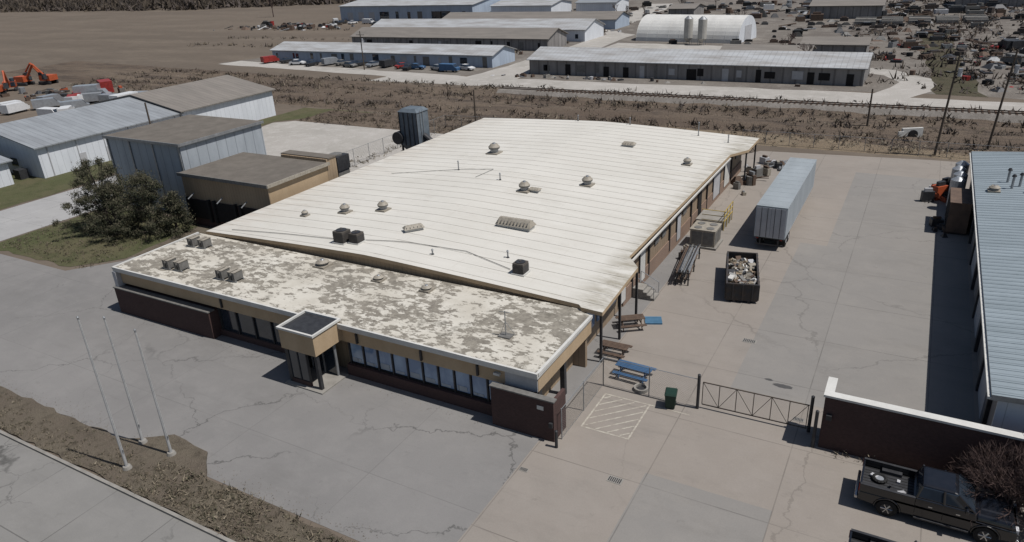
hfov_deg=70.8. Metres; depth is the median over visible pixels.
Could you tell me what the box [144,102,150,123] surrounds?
utility pole
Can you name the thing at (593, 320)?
windows
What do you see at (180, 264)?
condenser unit
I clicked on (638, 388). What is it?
fire ring
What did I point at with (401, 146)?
chain link fence
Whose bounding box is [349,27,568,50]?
long metal shed
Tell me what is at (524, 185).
roof vent fan
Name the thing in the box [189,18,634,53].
shed side brush
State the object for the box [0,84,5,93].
orange excavator
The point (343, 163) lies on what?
cooling unit
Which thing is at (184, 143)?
roof edging
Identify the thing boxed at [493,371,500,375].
soffit lights
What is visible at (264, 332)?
office windows
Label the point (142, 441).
flagpole
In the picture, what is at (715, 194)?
doors
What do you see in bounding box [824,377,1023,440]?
coping
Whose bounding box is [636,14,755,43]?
quonset hut
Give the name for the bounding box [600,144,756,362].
canopy posts
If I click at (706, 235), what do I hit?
ground air handler
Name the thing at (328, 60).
parked van
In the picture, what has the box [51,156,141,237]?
cedar tree
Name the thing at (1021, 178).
roof pipe stack
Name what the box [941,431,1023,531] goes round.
bare shrub
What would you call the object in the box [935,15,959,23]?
concrete slab stack
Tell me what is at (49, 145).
white metal warehouse
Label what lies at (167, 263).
condenser unit
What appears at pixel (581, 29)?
long metal shed
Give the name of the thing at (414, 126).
industrial dust collector
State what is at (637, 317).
picnic table
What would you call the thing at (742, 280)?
roll off dumpster
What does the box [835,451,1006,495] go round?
wall base weeds
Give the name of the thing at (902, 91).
gravel road
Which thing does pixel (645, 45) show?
gravel road
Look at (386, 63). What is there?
parked van
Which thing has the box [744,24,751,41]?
door
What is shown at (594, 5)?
tall metal warehouse
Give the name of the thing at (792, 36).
bare tree
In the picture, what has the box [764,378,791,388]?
pavement stain
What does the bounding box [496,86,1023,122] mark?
railway track
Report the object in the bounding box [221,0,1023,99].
industrial ground
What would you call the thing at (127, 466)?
flagpole
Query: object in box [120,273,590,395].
office walls
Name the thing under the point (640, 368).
picnic table
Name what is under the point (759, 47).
metal shed
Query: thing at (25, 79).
orange excavator
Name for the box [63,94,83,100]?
parked van
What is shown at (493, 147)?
roof vent fan
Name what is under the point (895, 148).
dry brush
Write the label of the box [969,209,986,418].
overhead doors
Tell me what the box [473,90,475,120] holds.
utility pole
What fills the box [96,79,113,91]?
box truck
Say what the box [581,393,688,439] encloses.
painted hatch marking
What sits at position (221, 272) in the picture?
condenser unit
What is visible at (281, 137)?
gravel lot
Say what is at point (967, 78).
scrap pile
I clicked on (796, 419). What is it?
storm drain
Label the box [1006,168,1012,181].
roof pipe stack
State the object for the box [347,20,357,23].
parked car
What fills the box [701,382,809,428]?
sliding gate
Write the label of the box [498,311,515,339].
roof antenna mast
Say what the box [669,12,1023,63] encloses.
scrap pile
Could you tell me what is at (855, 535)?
pickup truck
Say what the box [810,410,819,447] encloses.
gate post
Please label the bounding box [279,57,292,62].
parked car
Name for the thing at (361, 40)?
utility pole
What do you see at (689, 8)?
metal shed
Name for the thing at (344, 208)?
roof vent fan
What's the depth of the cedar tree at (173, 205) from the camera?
73.00 m
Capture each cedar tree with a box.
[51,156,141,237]
[76,181,152,242]
[108,168,181,239]
[152,189,195,238]
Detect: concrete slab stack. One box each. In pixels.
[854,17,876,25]
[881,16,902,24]
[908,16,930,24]
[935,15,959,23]
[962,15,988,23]
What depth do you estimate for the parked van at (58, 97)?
150.73 m
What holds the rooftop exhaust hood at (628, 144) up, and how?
on the roof at (627, 267)
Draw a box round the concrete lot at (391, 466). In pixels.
[0,235,690,541]
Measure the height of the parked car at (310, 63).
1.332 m
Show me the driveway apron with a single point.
(28, 217)
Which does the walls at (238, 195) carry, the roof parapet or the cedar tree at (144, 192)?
the roof parapet
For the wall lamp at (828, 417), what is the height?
0.300 m
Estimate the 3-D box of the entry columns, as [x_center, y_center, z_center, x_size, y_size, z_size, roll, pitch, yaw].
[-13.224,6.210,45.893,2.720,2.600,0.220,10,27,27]
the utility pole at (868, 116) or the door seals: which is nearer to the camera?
the door seals
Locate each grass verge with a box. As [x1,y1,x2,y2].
[0,160,114,208]
[259,108,370,125]
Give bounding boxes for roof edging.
[102,121,263,146]
[111,232,592,376]
[176,162,329,188]
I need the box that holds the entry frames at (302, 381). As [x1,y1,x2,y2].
[287,345,339,386]
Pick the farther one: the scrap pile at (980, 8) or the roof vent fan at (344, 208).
the scrap pile at (980, 8)
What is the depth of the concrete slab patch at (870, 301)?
51.45 m
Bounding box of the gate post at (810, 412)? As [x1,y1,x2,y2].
[807,395,814,431]
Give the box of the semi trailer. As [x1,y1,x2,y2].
[754,157,816,246]
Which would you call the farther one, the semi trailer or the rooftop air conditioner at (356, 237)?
the semi trailer
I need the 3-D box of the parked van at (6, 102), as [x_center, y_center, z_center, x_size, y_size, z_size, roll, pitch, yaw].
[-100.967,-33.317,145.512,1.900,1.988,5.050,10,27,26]
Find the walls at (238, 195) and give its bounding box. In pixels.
[181,166,328,208]
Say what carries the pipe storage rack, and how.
on the concrete yard at (795, 483)
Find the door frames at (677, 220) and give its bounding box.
[618,161,728,299]
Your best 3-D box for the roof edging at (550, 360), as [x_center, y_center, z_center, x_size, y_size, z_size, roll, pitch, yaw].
[-13.007,1.200,51.019,37.480,0.190,8.190,10,27,27]
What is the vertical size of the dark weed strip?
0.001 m
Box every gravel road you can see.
[222,60,1023,110]
[570,4,669,47]
[605,43,721,49]
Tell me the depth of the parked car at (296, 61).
189.08 m
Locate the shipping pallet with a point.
(653, 320)
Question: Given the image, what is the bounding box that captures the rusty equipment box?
[945,187,972,234]
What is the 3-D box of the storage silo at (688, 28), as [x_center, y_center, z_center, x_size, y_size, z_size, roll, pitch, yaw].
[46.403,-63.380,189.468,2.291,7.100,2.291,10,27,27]
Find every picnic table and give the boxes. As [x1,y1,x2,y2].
[597,339,632,358]
[613,359,656,382]
[615,314,646,331]
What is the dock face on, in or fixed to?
attached to the walls at (238, 195)
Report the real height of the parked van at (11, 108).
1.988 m
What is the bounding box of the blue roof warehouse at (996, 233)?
[968,151,1023,432]
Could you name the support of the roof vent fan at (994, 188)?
on the blue roof warehouse at (996, 233)
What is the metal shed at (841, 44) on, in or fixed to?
on the industrial ground at (764, 34)
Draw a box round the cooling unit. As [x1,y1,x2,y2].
[330,152,350,176]
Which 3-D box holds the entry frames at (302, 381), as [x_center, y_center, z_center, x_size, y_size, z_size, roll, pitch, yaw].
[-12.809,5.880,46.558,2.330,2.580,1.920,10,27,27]
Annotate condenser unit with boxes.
[161,256,175,269]
[172,258,189,271]
[186,235,199,247]
[196,236,212,248]
[214,266,229,280]
[227,267,243,282]
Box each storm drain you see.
[518,467,528,472]
[606,475,623,484]
[742,338,756,343]
[793,416,803,422]
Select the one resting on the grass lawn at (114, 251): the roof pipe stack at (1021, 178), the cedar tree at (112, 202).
the cedar tree at (112, 202)
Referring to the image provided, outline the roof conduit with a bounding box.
[232,169,509,268]
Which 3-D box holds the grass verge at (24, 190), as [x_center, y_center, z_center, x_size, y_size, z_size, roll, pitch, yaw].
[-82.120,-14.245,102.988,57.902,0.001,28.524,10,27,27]
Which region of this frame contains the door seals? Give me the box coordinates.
[186,196,243,223]
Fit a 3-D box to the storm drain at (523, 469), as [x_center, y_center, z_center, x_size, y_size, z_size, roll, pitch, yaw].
[0.621,10.442,37.908,0.500,0.028,0.300,10,27,27]
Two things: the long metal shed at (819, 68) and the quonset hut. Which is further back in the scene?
the quonset hut
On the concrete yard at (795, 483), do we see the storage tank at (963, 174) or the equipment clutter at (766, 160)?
the equipment clutter at (766, 160)
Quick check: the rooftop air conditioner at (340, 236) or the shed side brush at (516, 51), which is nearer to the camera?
the rooftop air conditioner at (340, 236)
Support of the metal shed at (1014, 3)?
on the industrial ground at (764, 34)
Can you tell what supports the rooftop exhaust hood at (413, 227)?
on the roof at (627, 267)
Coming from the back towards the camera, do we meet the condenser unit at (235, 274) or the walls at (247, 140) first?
the walls at (247, 140)
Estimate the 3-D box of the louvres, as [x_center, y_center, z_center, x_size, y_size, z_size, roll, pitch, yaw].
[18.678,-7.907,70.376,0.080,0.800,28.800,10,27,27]
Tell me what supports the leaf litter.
on the concrete lot at (391, 466)
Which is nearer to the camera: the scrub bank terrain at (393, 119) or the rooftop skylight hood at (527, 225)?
the rooftop skylight hood at (527, 225)
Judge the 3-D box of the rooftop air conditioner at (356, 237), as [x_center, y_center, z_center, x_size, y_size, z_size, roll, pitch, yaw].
[-12.151,-2.533,56.366,1.010,1.240,1.010,10,27,27]
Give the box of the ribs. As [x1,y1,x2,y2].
[105,138,183,200]
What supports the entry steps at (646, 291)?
on the concrete yard at (795, 483)
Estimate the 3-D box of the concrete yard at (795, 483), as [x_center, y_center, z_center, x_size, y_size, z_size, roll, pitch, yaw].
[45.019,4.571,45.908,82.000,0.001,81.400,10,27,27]
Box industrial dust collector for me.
[392,105,432,150]
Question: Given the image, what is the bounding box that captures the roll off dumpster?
[724,251,759,302]
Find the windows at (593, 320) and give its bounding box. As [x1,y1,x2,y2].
[586,300,615,327]
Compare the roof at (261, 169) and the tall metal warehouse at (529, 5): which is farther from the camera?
the tall metal warehouse at (529, 5)
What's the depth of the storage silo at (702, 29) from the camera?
185.49 m
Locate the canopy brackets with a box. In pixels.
[188,193,246,207]
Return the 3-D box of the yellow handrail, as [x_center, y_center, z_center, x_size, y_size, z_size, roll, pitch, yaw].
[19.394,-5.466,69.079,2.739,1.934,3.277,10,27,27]
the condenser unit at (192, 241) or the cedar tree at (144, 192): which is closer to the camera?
the condenser unit at (192, 241)
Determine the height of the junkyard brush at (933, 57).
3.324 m
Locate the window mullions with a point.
(455, 390)
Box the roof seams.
[213,120,751,305]
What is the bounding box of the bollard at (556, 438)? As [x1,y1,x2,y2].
[554,430,557,448]
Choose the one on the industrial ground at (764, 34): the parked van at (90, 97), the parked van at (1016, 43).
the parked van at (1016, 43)
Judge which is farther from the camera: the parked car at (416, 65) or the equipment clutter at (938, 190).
the parked car at (416, 65)
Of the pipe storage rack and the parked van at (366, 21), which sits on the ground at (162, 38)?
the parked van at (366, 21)
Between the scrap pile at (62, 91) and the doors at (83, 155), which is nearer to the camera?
the doors at (83, 155)
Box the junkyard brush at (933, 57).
[843,0,1023,93]
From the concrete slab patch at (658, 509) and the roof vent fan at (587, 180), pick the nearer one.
the concrete slab patch at (658, 509)
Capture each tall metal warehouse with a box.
[338,0,499,20]
[490,0,571,11]
[575,0,628,10]
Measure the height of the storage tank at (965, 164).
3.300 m
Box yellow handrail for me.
[695,201,732,230]
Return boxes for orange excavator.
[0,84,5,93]
[1,70,17,91]
[12,64,47,85]
[23,63,58,84]
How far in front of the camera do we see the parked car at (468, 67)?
166.36 m
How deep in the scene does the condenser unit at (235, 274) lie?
52.62 m
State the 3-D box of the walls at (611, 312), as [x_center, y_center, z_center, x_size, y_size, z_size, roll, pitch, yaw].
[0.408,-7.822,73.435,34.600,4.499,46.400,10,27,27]
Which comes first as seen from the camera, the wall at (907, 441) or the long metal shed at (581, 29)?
the wall at (907, 441)
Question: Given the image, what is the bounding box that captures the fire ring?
[634,383,648,393]
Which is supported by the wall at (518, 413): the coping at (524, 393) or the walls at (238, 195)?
the coping at (524, 393)
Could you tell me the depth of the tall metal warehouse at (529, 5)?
286.34 m
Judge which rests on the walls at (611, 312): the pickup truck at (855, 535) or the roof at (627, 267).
the roof at (627, 267)
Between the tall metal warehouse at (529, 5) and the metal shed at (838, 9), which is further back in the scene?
the tall metal warehouse at (529, 5)
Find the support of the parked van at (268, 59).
on the industrial ground at (764, 34)
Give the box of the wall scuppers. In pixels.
[219,299,478,375]
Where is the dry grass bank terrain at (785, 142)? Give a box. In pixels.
[657,126,969,160]
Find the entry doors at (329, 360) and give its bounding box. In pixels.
[313,347,336,374]
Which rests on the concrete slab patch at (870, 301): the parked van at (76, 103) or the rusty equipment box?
the rusty equipment box
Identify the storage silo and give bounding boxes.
[684,16,692,44]
[697,16,707,44]
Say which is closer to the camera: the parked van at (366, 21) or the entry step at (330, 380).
the entry step at (330, 380)
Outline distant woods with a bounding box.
[0,0,355,12]
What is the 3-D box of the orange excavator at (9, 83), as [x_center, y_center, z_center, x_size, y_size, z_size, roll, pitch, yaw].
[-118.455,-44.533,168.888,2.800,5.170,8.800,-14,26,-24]
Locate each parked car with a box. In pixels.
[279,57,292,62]
[289,59,305,64]
[304,60,318,66]
[334,59,346,65]
[341,61,357,67]
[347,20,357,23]
[354,60,367,66]
[365,61,378,66]
[394,62,406,68]
[401,64,414,69]
[410,63,425,69]
[430,64,438,70]
[458,64,474,70]
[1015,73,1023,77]
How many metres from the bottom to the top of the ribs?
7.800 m
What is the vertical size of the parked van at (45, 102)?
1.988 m
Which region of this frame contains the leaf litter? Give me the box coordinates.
[3,209,983,538]
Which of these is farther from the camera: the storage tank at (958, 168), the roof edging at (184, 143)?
the roof edging at (184, 143)
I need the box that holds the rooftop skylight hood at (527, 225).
[495,216,535,231]
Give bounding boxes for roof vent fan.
[300,210,309,216]
[312,258,332,269]
[337,203,352,214]
[371,274,386,282]
[375,200,391,212]
[418,284,434,293]
[486,142,502,154]
[516,180,529,193]
[580,175,594,187]
[682,157,692,165]
[987,184,1000,192]
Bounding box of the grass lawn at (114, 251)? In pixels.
[0,209,198,266]
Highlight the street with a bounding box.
[0,435,222,541]
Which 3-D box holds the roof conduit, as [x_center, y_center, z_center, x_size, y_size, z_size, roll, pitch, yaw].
[-7.066,-5.933,64.539,26.508,0.578,22.443,10,27,27]
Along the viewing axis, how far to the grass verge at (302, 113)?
128.12 m
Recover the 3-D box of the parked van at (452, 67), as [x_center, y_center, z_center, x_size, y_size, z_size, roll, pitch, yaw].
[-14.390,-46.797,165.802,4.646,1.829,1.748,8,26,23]
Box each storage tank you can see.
[946,176,965,205]
[948,165,966,191]
[953,171,967,187]
[955,160,969,173]
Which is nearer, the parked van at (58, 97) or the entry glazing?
the entry glazing
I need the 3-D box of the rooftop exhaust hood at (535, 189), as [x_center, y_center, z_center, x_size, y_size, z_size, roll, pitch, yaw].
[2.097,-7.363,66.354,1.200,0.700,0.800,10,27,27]
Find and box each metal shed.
[269,41,516,67]
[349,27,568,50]
[371,18,605,41]
[442,11,630,28]
[526,46,874,85]
[667,3,705,14]
[720,44,816,50]
[800,37,872,51]
[809,0,887,18]
[955,0,1023,6]
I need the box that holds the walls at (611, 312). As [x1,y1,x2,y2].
[212,154,741,345]
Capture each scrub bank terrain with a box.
[0,61,1023,153]
[297,110,474,133]
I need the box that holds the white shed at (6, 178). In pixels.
[0,155,13,187]
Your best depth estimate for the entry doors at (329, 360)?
47.18 m
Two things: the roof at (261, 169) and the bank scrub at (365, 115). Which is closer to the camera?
the roof at (261, 169)
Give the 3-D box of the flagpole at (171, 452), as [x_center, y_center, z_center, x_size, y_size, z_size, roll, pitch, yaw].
[-19.281,6.653,38.785,0.556,8.050,0.556,10,27,27]
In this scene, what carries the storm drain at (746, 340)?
on the concrete yard at (795, 483)
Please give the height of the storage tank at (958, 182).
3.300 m
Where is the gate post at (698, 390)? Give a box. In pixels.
[696,374,700,408]
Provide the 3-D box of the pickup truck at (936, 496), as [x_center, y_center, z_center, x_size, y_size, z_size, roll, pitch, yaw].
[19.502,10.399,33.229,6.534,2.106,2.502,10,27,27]
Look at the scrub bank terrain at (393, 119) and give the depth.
119.31 m
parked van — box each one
[0,100,27,111]
[0,102,29,113]
[31,97,59,108]
[36,94,63,100]
[36,107,58,115]
[56,105,72,111]
[59,99,89,107]
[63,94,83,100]
[79,92,102,102]
[97,93,117,100]
[260,55,278,63]
[321,57,338,65]
[362,19,372,23]
[379,59,396,67]
[438,63,459,71]
[998,39,1021,49]
[1000,53,1023,64]
[1002,40,1023,49]
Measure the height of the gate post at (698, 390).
2.360 m
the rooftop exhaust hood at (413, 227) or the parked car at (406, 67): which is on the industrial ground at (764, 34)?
the parked car at (406, 67)
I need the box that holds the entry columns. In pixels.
[284,348,324,389]
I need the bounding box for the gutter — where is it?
[632,158,730,260]
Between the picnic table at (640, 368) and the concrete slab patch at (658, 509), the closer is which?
the concrete slab patch at (658, 509)
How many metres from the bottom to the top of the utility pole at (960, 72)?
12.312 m
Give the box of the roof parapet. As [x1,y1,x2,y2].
[281,150,337,180]
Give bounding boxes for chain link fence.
[343,115,493,165]
[561,356,697,438]
[743,129,1023,157]
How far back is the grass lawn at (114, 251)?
72.42 m
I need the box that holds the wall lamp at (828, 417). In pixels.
[825,414,831,420]
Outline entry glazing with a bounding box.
[288,349,311,381]
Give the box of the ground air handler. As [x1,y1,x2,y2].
[688,220,722,250]
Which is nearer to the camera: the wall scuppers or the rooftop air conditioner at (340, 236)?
the wall scuppers
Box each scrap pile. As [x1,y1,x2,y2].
[0,85,124,102]
[213,20,354,30]
[573,0,1023,31]
[629,0,999,16]
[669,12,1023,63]
[797,29,1023,84]
[952,68,1023,92]
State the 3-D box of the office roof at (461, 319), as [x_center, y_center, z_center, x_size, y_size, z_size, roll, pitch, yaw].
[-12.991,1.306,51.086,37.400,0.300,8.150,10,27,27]
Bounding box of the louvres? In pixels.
[654,155,737,244]
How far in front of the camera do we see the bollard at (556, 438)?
39.15 m
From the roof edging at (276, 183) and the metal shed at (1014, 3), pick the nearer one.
the roof edging at (276, 183)
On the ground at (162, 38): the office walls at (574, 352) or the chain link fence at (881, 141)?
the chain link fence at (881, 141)
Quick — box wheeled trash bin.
[664,387,677,408]
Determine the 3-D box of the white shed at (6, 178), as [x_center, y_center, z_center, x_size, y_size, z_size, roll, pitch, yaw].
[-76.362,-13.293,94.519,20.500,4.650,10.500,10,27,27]
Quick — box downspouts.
[631,157,732,290]
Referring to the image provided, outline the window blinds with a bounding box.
[353,357,483,396]
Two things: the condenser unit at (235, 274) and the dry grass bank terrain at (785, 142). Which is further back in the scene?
the dry grass bank terrain at (785, 142)
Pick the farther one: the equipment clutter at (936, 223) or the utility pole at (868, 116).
the utility pole at (868, 116)
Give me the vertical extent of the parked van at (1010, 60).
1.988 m
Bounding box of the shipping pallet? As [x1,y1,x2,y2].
[645,316,661,324]
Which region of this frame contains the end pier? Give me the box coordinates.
[111,271,126,286]
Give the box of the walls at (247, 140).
[108,124,266,213]
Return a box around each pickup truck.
[848,528,916,541]
[854,457,1018,541]
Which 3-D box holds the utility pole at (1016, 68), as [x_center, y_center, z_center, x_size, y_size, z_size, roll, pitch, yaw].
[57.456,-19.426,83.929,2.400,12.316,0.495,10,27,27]
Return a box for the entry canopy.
[276,310,342,356]
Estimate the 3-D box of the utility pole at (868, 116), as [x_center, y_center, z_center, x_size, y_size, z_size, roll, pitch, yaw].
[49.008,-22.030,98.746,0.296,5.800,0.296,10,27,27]
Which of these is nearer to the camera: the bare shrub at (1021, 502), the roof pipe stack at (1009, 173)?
the bare shrub at (1021, 502)
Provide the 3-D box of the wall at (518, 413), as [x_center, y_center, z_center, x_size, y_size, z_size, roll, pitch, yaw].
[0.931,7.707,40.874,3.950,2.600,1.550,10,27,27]
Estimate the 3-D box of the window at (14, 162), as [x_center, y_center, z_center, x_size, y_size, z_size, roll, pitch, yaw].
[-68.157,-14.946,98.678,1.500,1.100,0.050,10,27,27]
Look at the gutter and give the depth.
61.68 m
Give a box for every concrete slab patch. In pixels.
[607,473,771,541]
[731,172,974,422]
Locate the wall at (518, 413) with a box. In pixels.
[490,387,565,441]
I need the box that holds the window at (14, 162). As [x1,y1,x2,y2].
[10,157,18,165]
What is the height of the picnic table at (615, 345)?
0.781 m
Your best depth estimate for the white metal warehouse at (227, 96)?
121.48 m
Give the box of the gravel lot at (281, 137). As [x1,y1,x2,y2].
[262,121,442,171]
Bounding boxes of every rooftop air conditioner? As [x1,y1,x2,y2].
[332,227,350,244]
[348,230,365,244]
[511,259,530,276]
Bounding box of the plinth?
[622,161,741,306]
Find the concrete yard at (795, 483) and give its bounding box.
[457,151,1023,541]
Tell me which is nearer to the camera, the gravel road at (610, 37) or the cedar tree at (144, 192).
the cedar tree at (144, 192)
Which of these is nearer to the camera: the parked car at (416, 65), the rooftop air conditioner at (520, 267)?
the rooftop air conditioner at (520, 267)
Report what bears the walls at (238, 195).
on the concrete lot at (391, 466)
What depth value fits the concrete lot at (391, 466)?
43.88 m
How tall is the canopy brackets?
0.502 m
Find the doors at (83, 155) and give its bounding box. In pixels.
[79,146,110,165]
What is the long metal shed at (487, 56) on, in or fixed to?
on the industrial ground at (764, 34)
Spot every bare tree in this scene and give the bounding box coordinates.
[779,32,796,44]
[798,43,812,50]
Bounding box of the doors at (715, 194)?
[621,160,730,303]
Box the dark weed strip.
[919,34,986,96]
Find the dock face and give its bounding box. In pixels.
[191,198,258,227]
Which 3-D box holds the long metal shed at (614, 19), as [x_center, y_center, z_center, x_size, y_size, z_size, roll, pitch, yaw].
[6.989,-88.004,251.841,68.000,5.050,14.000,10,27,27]
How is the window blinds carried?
attached to the office walls at (574, 352)
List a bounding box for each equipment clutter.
[678,244,689,258]
[730,165,770,195]
[744,155,787,168]
[920,177,949,202]
[929,216,948,237]
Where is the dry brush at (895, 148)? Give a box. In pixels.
[762,126,1023,157]
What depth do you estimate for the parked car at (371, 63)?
179.09 m
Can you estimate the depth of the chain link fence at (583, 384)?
42.57 m
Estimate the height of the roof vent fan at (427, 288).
0.782 m
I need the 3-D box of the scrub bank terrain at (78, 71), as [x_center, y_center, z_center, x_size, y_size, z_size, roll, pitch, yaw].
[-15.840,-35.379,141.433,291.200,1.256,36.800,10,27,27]
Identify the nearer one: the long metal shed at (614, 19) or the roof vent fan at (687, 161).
the roof vent fan at (687, 161)
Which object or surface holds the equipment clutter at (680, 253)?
on the concrete lot at (391, 466)
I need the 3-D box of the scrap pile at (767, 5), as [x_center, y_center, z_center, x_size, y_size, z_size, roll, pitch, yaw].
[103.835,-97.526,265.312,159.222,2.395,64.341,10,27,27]
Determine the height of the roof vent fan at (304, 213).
0.910 m
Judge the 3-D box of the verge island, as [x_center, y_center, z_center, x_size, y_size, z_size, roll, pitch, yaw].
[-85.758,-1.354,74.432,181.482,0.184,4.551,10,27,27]
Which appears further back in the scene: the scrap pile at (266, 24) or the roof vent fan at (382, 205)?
the scrap pile at (266, 24)
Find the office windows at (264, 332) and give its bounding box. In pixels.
[220,308,503,398]
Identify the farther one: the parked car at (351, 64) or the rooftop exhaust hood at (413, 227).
the parked car at (351, 64)
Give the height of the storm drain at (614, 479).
0.028 m
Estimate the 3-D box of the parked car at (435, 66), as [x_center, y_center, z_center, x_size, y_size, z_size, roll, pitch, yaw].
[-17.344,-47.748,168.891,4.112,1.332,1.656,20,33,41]
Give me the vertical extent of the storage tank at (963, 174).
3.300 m
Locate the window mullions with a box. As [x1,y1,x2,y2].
[217,308,490,401]
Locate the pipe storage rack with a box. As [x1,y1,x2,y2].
[674,244,700,285]
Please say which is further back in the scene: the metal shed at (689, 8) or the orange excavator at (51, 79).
the metal shed at (689, 8)
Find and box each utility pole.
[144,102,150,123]
[356,31,364,69]
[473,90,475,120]
[866,89,873,125]
[934,53,970,155]
[986,49,1023,149]
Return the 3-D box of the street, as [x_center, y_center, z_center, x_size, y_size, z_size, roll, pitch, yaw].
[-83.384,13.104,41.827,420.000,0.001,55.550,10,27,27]
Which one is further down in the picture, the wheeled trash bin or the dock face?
the wheeled trash bin
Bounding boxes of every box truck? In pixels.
[72,83,111,92]
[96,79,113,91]
[108,91,137,98]
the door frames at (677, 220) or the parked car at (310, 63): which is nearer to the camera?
the door frames at (677, 220)
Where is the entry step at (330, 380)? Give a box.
[285,366,348,394]
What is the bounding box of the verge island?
[0,386,345,541]
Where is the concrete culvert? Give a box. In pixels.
[898,127,923,136]
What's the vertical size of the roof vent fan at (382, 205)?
1.250 m
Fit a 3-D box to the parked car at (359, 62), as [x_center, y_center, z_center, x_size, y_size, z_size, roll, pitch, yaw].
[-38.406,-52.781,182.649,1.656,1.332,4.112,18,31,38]
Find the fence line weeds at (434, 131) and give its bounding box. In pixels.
[350,127,449,169]
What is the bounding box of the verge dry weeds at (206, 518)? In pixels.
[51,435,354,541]
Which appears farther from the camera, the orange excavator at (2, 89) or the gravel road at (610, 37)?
the gravel road at (610, 37)
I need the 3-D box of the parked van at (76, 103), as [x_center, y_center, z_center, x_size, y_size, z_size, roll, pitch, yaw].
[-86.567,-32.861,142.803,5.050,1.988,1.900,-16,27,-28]
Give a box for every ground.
[0,0,1023,541]
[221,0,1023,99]
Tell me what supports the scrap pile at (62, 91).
on the ground at (162, 38)
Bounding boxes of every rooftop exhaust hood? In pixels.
[402,223,423,232]
[528,187,541,192]
[622,141,635,146]
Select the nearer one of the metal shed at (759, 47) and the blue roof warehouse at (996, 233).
the blue roof warehouse at (996, 233)
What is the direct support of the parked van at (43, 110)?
on the ground at (162, 38)
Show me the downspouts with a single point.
(669, 237)
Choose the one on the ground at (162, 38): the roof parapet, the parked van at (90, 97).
the parked van at (90, 97)
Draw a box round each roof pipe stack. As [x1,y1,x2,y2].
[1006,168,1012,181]
[1010,174,1016,188]
[1018,172,1023,186]
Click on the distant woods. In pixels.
(63, 5)
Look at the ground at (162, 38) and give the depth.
264.16 m
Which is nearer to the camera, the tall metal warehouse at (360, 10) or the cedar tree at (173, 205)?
the cedar tree at (173, 205)
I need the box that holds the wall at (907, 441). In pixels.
[818,397,1023,495]
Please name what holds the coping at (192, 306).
on the office walls at (574, 352)
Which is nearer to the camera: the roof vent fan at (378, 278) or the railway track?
the roof vent fan at (378, 278)
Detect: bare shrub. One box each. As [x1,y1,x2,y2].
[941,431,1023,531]
[997,474,1023,525]
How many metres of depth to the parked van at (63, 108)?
135.02 m
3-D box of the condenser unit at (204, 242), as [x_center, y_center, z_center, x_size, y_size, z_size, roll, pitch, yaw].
[-25.320,-2.324,59.334,0.820,0.790,0.844,10,27,27]
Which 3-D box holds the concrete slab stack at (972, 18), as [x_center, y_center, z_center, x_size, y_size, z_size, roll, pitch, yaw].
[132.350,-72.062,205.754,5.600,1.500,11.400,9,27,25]
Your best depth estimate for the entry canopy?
45.25 m
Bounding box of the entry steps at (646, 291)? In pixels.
[632,271,658,300]
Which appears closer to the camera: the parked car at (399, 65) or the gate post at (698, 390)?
the gate post at (698, 390)
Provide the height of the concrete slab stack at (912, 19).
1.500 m
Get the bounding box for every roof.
[105,114,258,143]
[113,233,591,379]
[178,152,326,184]
[206,118,758,315]
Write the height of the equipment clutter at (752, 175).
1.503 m
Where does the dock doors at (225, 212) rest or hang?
attached to the dock face
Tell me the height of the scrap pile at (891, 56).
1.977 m
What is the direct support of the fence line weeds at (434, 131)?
on the gravel lot at (281, 137)
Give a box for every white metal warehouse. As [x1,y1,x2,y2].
[0,96,183,179]
[91,75,275,119]
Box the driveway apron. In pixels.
[0,176,116,240]
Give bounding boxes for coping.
[113,285,213,313]
[489,382,556,403]
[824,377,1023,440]
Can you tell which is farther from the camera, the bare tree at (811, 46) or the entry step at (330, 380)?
the bare tree at (811, 46)
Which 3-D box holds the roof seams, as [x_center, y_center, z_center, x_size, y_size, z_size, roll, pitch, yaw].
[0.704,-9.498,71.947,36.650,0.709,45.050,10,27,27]
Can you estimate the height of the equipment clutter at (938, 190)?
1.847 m
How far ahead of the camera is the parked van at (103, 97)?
146.96 m
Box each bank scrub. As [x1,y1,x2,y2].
[300,106,763,150]
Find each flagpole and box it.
[76,316,131,470]
[103,316,147,444]
[133,329,175,456]
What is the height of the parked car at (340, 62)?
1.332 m
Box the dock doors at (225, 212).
[190,198,256,222]
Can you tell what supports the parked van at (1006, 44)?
on the industrial ground at (764, 34)
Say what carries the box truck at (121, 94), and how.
on the ground at (162, 38)
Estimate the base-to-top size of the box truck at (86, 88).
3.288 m

